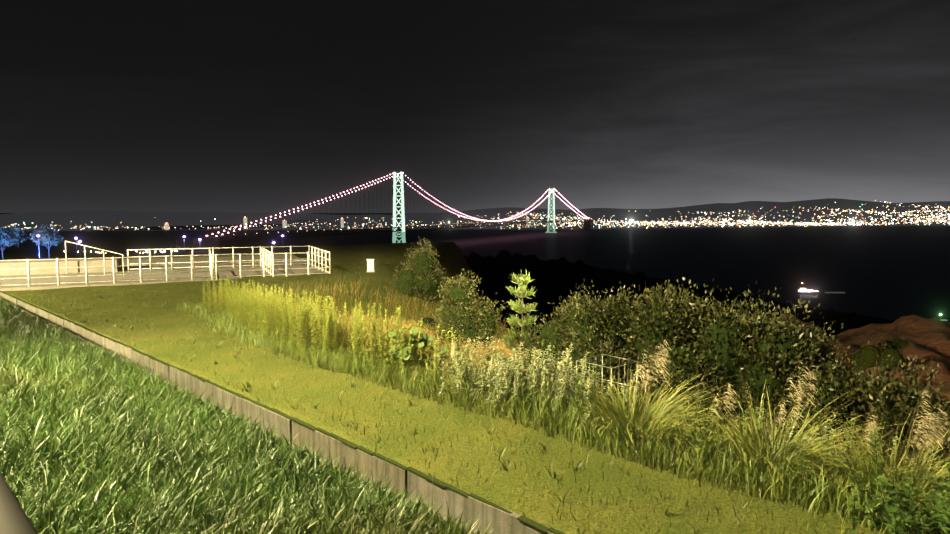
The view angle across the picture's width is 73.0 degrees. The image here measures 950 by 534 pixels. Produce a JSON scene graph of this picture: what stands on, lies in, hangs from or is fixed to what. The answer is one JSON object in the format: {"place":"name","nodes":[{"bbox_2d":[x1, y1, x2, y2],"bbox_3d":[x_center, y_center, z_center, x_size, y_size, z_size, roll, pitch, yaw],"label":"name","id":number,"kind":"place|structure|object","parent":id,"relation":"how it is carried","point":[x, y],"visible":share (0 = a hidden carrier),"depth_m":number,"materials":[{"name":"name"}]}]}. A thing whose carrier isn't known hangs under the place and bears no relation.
{"place":"outdoors","nodes":[
{"label":"outdoors","id":0,"kind":"place"},
{"bbox_2d":[0,247,894,338],"bbox_3d":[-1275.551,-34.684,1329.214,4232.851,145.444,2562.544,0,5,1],"label":"hillside terrain","id":1,"kind":"structure","parent":0,"point":[553,281],"depth_m":218.68,"materials":[{"name":"brown soil"}]},
{"bbox_2d":[0,242,935,533],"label":"lawn ground","id":2,"kind":"structure","parent":0,"point":[388,258],"depth_m":6.67,"materials":[{"name":"green plant"}]},
{"bbox_2d":[0,472,37,533],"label":"handrail","id":3,"kind":"object","parent":2,"relation":"on","point":[14,519],"depth_m":1.03,"materials":[{"name":"beige metal"}]},
{"bbox_2d":[0,254,328,290],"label":"terrace platform","id":4,"kind":"structure","parent":2,"relation":"on","point":[22,273],"depth_m":31.40,"materials":[{"name":"concrete"}]},
{"bbox_2d":[0,241,330,287],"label":"terrace railing","id":5,"kind":"object","parent":4,"relation":"on","point":[265,253],"visible":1,"depth_m":29.59,"materials":[{"name":"white metal"}]},
{"bbox_2d":[0,297,493,533],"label":"tall grass","id":6,"kind":"structure","parent":2,"relation":"on","point":[297,503],"depth_m":4.60,"materials":[{"name":"green plant"}]},
{"bbox_2d":[0,292,553,533],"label":"retaining wall","id":7,"kind":"structure","parent":2,"relation":"on","point":[502,522],"depth_m":6.02,"materials":[{"name":"concrete"}]},
{"bbox_2d":[0,291,564,533],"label":"wall cap","id":8,"kind":"object","parent":7,"relation":"on","point":[529,522],"visible":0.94,"depth_m":5.64,"materials":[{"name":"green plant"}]},
{"bbox_2d":[0,293,596,533],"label":"grass blades","id":9,"kind":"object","parent":2,"relation":"on","point":[139,399],"depth_m":4.42,"materials":[{"name":"green plant"}]},
{"bbox_2d":[202,274,490,382],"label":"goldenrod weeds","id":10,"kind":"object","parent":2,"relation":"on","point":[238,306],"visible":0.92,"depth_m":10.32,"materials":[{"name":"yellow plant"}]},
{"bbox_2d":[366,259,374,271],"bbox_3d":[-5.113,-0.067,31.415,0.360,0.645,0.300,-2,5,-23],"label":"utility box","id":11,"kind":"object","parent":2,"relation":"on","point":[370,265],"visible":0.95,"depth_m":31.32,"materials":[{"name":"beige paint"}]},
{"bbox_2d":[377,327,457,373],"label":"broadleaf vine weeds","id":12,"kind":"object","parent":2,"relation":"on","point":[422,342],"visible":0.38,"depth_m":8.63,"materials":[{"name":"green plant"}]},
{"bbox_2d":[389,236,448,300],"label":"shrub","id":13,"kind":"object","parent":2,"relation":"on","point":[432,290],"depth_m":25.72,"materials":[{"name":"green plant"}]},
{"bbox_2d":[411,304,438,334],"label":"shrub","id":14,"kind":"object","parent":2,"relation":"on","point":[425,324],"depth_m":21.04,"materials":[{"name":"green plant"}]},
{"bbox_2d":[203,276,655,413],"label":"dry valley grass","id":15,"kind":"structure","parent":2,"relation":"on","point":[497,344],"depth_m":16.64,"materials":[{"name":"plant"}]},
{"bbox_2d":[426,268,507,354],"bbox_3d":[-0.180,1.275,17.203,2.144,2.538,2.162,0,5,1],"label":"shrub","id":16,"kind":"object","parent":2,"relation":"on","point":[460,279],"depth_m":16.68,"materials":[{"name":"green plant"}]},
{"bbox_2d":[493,271,550,381],"bbox_3d":[0.841,1.537,11.748,1.268,3.012,1.234,0,5,1],"label":"pine sapling","id":17,"kind":"object","parent":2,"relation":"on","point":[517,321],"depth_m":11.61,"materials":[{"name":"green plant"}]},
{"bbox_2d":[437,330,640,428],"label":"tall weeds","id":18,"kind":"object","parent":2,"relation":"on","point":[558,381],"visible":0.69,"depth_m":7.08,"materials":[{"name":"green plant"}]},
{"bbox_2d":[173,299,949,533],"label":"grass border","id":19,"kind":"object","parent":2,"relation":"on","point":[727,476],"depth_m":5.59,"materials":[{"name":"green plant"}]},
{"bbox_2d":[523,279,613,381],"bbox_3d":[2.482,1.603,14.316,2.644,2.851,2.860,-4,6,-37],"label":"shrub","id":20,"kind":"object","parent":2,"relation":"on","point":[562,315],"depth_m":14.18,"materials":[{"name":"green plant"}]},
{"bbox_2d":[552,282,651,407],"bbox_3d":[2.287,1.682,10.919,2.038,2.842,2.607,0,5,1],"label":"shrub","id":21,"kind":"object","parent":2,"relation":"on","point":[610,346],"depth_m":10.42,"materials":[{"name":"green plant"}]},
{"bbox_2d":[576,354,637,402],"bbox_3d":[1.739,1.964,8.535,0.571,1.464,0.571,-5,7,-42],"label":"metal fence","id":22,"kind":"object","parent":2,"relation":"on","point":[610,372],"visible":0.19,"depth_m":8.49,"materials":[{"name":"grey metal"}]},
{"bbox_2d":[348,331,949,520],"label":"pampas blades","id":23,"kind":"object","parent":2,"relation":"on","point":[662,417],"visible":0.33,"depth_m":5.12,"materials":[{"name":"green plant"}]},
{"bbox_2d":[337,311,949,497],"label":"grass plumes","id":24,"kind":"object","parent":23,"relation":"attached to","point":[657,363],"visible":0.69,"depth_m":4.85,"materials":[{"name":"beige plant"}]},
{"bbox_2d":[617,277,739,403],"bbox_3d":[3.202,1.644,10.469,2.310,3.061,2.370,0,5,1],"label":"shrub","id":25,"kind":"object","parent":2,"relation":"on","point":[661,301],"depth_m":9.86,"materials":[{"name":"green plant"}]},
{"bbox_2d":[447,348,942,483],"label":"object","id":26,"kind":"object","parent":2,"relation":"on","point":[762,408],"visible":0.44,"depth_m":5.73,"materials":[{"name":"green plant"}]},
{"bbox_2d":[622,287,769,435],"bbox_3d":[3.367,1.779,9.558,2.240,2.919,2.393,0,5,1],"label":"shrub","id":27,"kind":"object","parent":2,"relation":"on","point":[708,386],"depth_m":9.19,"materials":[{"name":"green plant"}]},
{"bbox_2d":[465,375,945,485],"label":"rank slope grass","id":28,"kind":"structure","parent":2,"relation":"on","point":[712,428],"depth_m":5.95,"materials":[{"name":"green plant"}]},
{"bbox_2d":[696,298,850,418],"bbox_3d":[4.207,1.824,9.431,2.232,2.832,2.235,0,5,1],"label":"shrub","id":29,"kind":"object","parent":2,"relation":"on","point":[786,328],"depth_m":8.90,"materials":[{"name":"green plant"}]},
{"bbox_2d":[708,280,860,374],"bbox_3d":[5.463,1.771,11.698,2.979,3.012,3.397,0,5,1],"label":"shrub","id":30,"kind":"object","parent":2,"relation":"on","point":[772,315],"depth_m":11.64,"materials":[{"name":"green plant"}]},
{"bbox_2d":[719,318,877,457],"bbox_3d":[4.403,1.994,8.986,1.981,2.568,2.259,0,5,1],"label":"shrub","id":31,"kind":"object","parent":2,"relation":"on","point":[854,390],"depth_m":8.50,"materials":[{"name":"green plant"}]},
{"bbox_2d":[707,399,898,462],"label":"mugwort weeds","id":32,"kind":"object","parent":2,"relation":"on","point":[786,436],"visible":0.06,"depth_m":5.12,"materials":[{"name":"green plant"}]},
{"bbox_2d":[780,355,949,472],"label":"shrub","id":33,"kind":"object","parent":2,"relation":"on","point":[878,402],"depth_m":7.92,"materials":[{"name":"green plant"}]},
{"bbox_2d":[839,352,949,445],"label":"shrub","id":34,"kind":"object","parent":2,"relation":"on","point":[903,372],"depth_m":10.11,"materials":[{"name":"green plant"}]},
{"bbox_2d":[843,427,949,533],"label":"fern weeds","id":35,"kind":"object","parent":2,"relation":"on","point":[912,510],"visible":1,"depth_m":3.63,"materials":[{"name":"green plant"}]},
{"bbox_2d":[852,359,949,481],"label":"shrub","id":36,"kind":"object","parent":2,"relation":"on","point":[895,384],"depth_m":7.69,"materials":[{"name":"green plant"}]},
{"bbox_2d":[882,411,949,479],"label":"shrub","id":37,"kind":"object","parent":2,"relation":"on","point":[945,436],"depth_m":7.05,"materials":[{"name":"green plant"}]},
{"bbox_2d":[921,441,949,475],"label":"shrub","id":38,"kind":"object","parent":2,"relation":"on","point":[943,455],"depth_m":6.86,"materials":[{"name":"green plant"}]},
{"bbox_2d":[0,213,949,321],"bbox_3d":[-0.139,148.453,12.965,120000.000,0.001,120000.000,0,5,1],"label":"sea water","id":39,"kind":"structure","parent":0,"point":[895,273],"depth_m":2420.82,"materials":[{"name":"black liquid"}]},
{"bbox_2d":[176,219,592,251],"bbox_3d":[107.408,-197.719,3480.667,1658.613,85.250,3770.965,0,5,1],"label":"bridge deck","id":40,"kind":"structure","parent":39,"relation":"on","point":[204,242],"depth_m":2046.91,"materials":[{"name":"grey metal"}]},
{"bbox_2d":[392,172,556,242],"bbox_3d":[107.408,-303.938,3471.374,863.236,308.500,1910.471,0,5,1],"label":"bridge towers","id":41,"kind":"structure","parent":39,"relation":"on","point":[394,238],"depth_m":2569.74,"materials":[{"name":"metal"}]},
{"bbox_2d":[205,173,580,236],"bbox_3d":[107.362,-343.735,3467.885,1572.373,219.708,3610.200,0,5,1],"label":"bridge cables","id":42,"kind":"object","parent":41,"relation":"hanging from","point":[346,194],"visible":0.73,"depth_m":2207.22,"materials":[{"name":"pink metal"}]},
{"bbox_2d":[206,173,588,236],"bbox_3d":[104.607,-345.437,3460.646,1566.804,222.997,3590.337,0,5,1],"label":"bridge cable lights","id":43,"kind":"object","parent":42,"relation":"attached to","point":[426,198],"visible":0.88,"depth_m":2858.92},
{"bbox_2d":[234,184,582,234],"bbox_3d":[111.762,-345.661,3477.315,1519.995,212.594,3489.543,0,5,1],"label":"bridge suspender cables","id":44,"kind":"object","parent":42,"relation":"hanging from","point":[576,215],"visible":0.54,"depth_m":2593.03,"materials":[{"name":"grey metal"}]},
{"bbox_2d":[795,282,844,293],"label":"boat","id":45,"kind":"object","parent":39,"relation":"on","point":[804,291],"visible":1,"depth_m":1154.06,"materials":[{"name":"grey"}]},
{"bbox_2d":[0,198,949,230],"bbox_3d":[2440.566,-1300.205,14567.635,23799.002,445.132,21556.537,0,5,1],"label":"shore land","id":46,"kind":"structure","parent":0,"point":[103,219],"depth_m":7898.51,"materials":[{"name":"black"}]},
{"bbox_2d":[164,217,528,229],"bbox_3d":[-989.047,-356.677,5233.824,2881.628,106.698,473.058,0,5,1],"label":"distant buildings","id":47,"kind":"structure","parent":46,"relation":"on","point":[284,223],"depth_m":5172.22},
{"bbox_2d":[5,201,949,229],"bbox_3d":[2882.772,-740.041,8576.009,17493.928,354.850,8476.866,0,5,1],"label":"city lights","id":48,"kind":"object","parent":46,"relation":"on","point":[696,223],"visible":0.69,"depth_m":6530.39},
{"bbox_2d":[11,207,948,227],"bbox_3d":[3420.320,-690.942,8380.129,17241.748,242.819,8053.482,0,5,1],"label":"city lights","id":49,"kind":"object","parent":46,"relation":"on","point":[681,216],"visible":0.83,"depth_m":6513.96},
{"bbox_2d":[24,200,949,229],"bbox_3d":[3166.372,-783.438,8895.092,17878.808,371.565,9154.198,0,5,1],"label":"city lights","id":50,"kind":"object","parent":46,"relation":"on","point":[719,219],"visible":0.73,"depth_m":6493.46},
{"bbox_2d":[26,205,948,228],"bbox_3d":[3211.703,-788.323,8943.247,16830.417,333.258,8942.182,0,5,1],"label":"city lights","id":51,"kind":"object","parent":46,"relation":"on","point":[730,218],"visible":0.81,"depth_m":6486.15},
{"bbox_2d":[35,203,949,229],"bbox_3d":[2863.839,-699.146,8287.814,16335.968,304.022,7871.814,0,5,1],"label":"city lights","id":52,"kind":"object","parent":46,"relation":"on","point":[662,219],"visible":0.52,"depth_m":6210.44},
{"bbox_2d":[83,208,949,228],"bbox_3d":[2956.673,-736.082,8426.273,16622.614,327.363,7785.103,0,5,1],"label":"city lights","id":53,"kind":"object","parent":46,"relation":"on","point":[701,219],"visible":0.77,"depth_m":6509.34},
{"bbox_2d":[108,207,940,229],"bbox_3d":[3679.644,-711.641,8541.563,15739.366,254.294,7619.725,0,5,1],"label":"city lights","id":54,"kind":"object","parent":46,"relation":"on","point":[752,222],"visible":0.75,"depth_m":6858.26},
{"bbox_2d":[203,204,936,227],"bbox_3d":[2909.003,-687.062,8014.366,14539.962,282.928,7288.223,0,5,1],"label":"city lights","id":55,"kind":"object","parent":46,"relation":"on","point":[673,221],"visible":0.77,"depth_m":6546.31},
{"bbox_2d":[0,0,949,212],"label":"sky","id":56,"kind":"structure","parent":0,"point":[166,106],"materials":[{"name":"black"}]},
{"bbox_2d":[777,314,949,400],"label":"hill","id":57,"kind":"structure","parent":0,"point":[929,339],"depth_m":51.07,"materials":[{"name":"brown soil"}]},
{"bbox_2d":[848,335,913,373],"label":"bank shrub","id":58,"kind":"object","parent":57,"relation":"on","point":[869,358],"depth_m":39.00,"materials":[{"name":"green plant"}]},
{"bbox_2d":[873,335,912,349],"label":"bank shrub","id":59,"kind":"object","parent":57,"relation":"on","point":[897,344],"depth_m":46.64,"materials":[{"name":"green plant"}]},
{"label":"plaza paving","id":60,"kind":"structure","parent":0,"visible":0},
{"bbox_2d":[0,225,27,258],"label":"park tree","id":61,"kind":"object","parent":60,"relation":"on","point":[6,236],"depth_m":102.87,"materials":[{"name":"blue plant"}]},
{"bbox_2d":[29,223,62,256],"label":"park tree","id":62,"kind":"object","parent":60,"relation":"on","point":[46,237],"depth_m":104.80,"materials":[{"name":"blue plant"}]},
{"bbox_2d":[37,234,283,257],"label":"street lamps","id":63,"kind":"object","parent":60,"relation":"on","point":[80,241],"visible":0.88,"depth_m":93.39,"materials":[{"name":"grey metal"}]}
]}

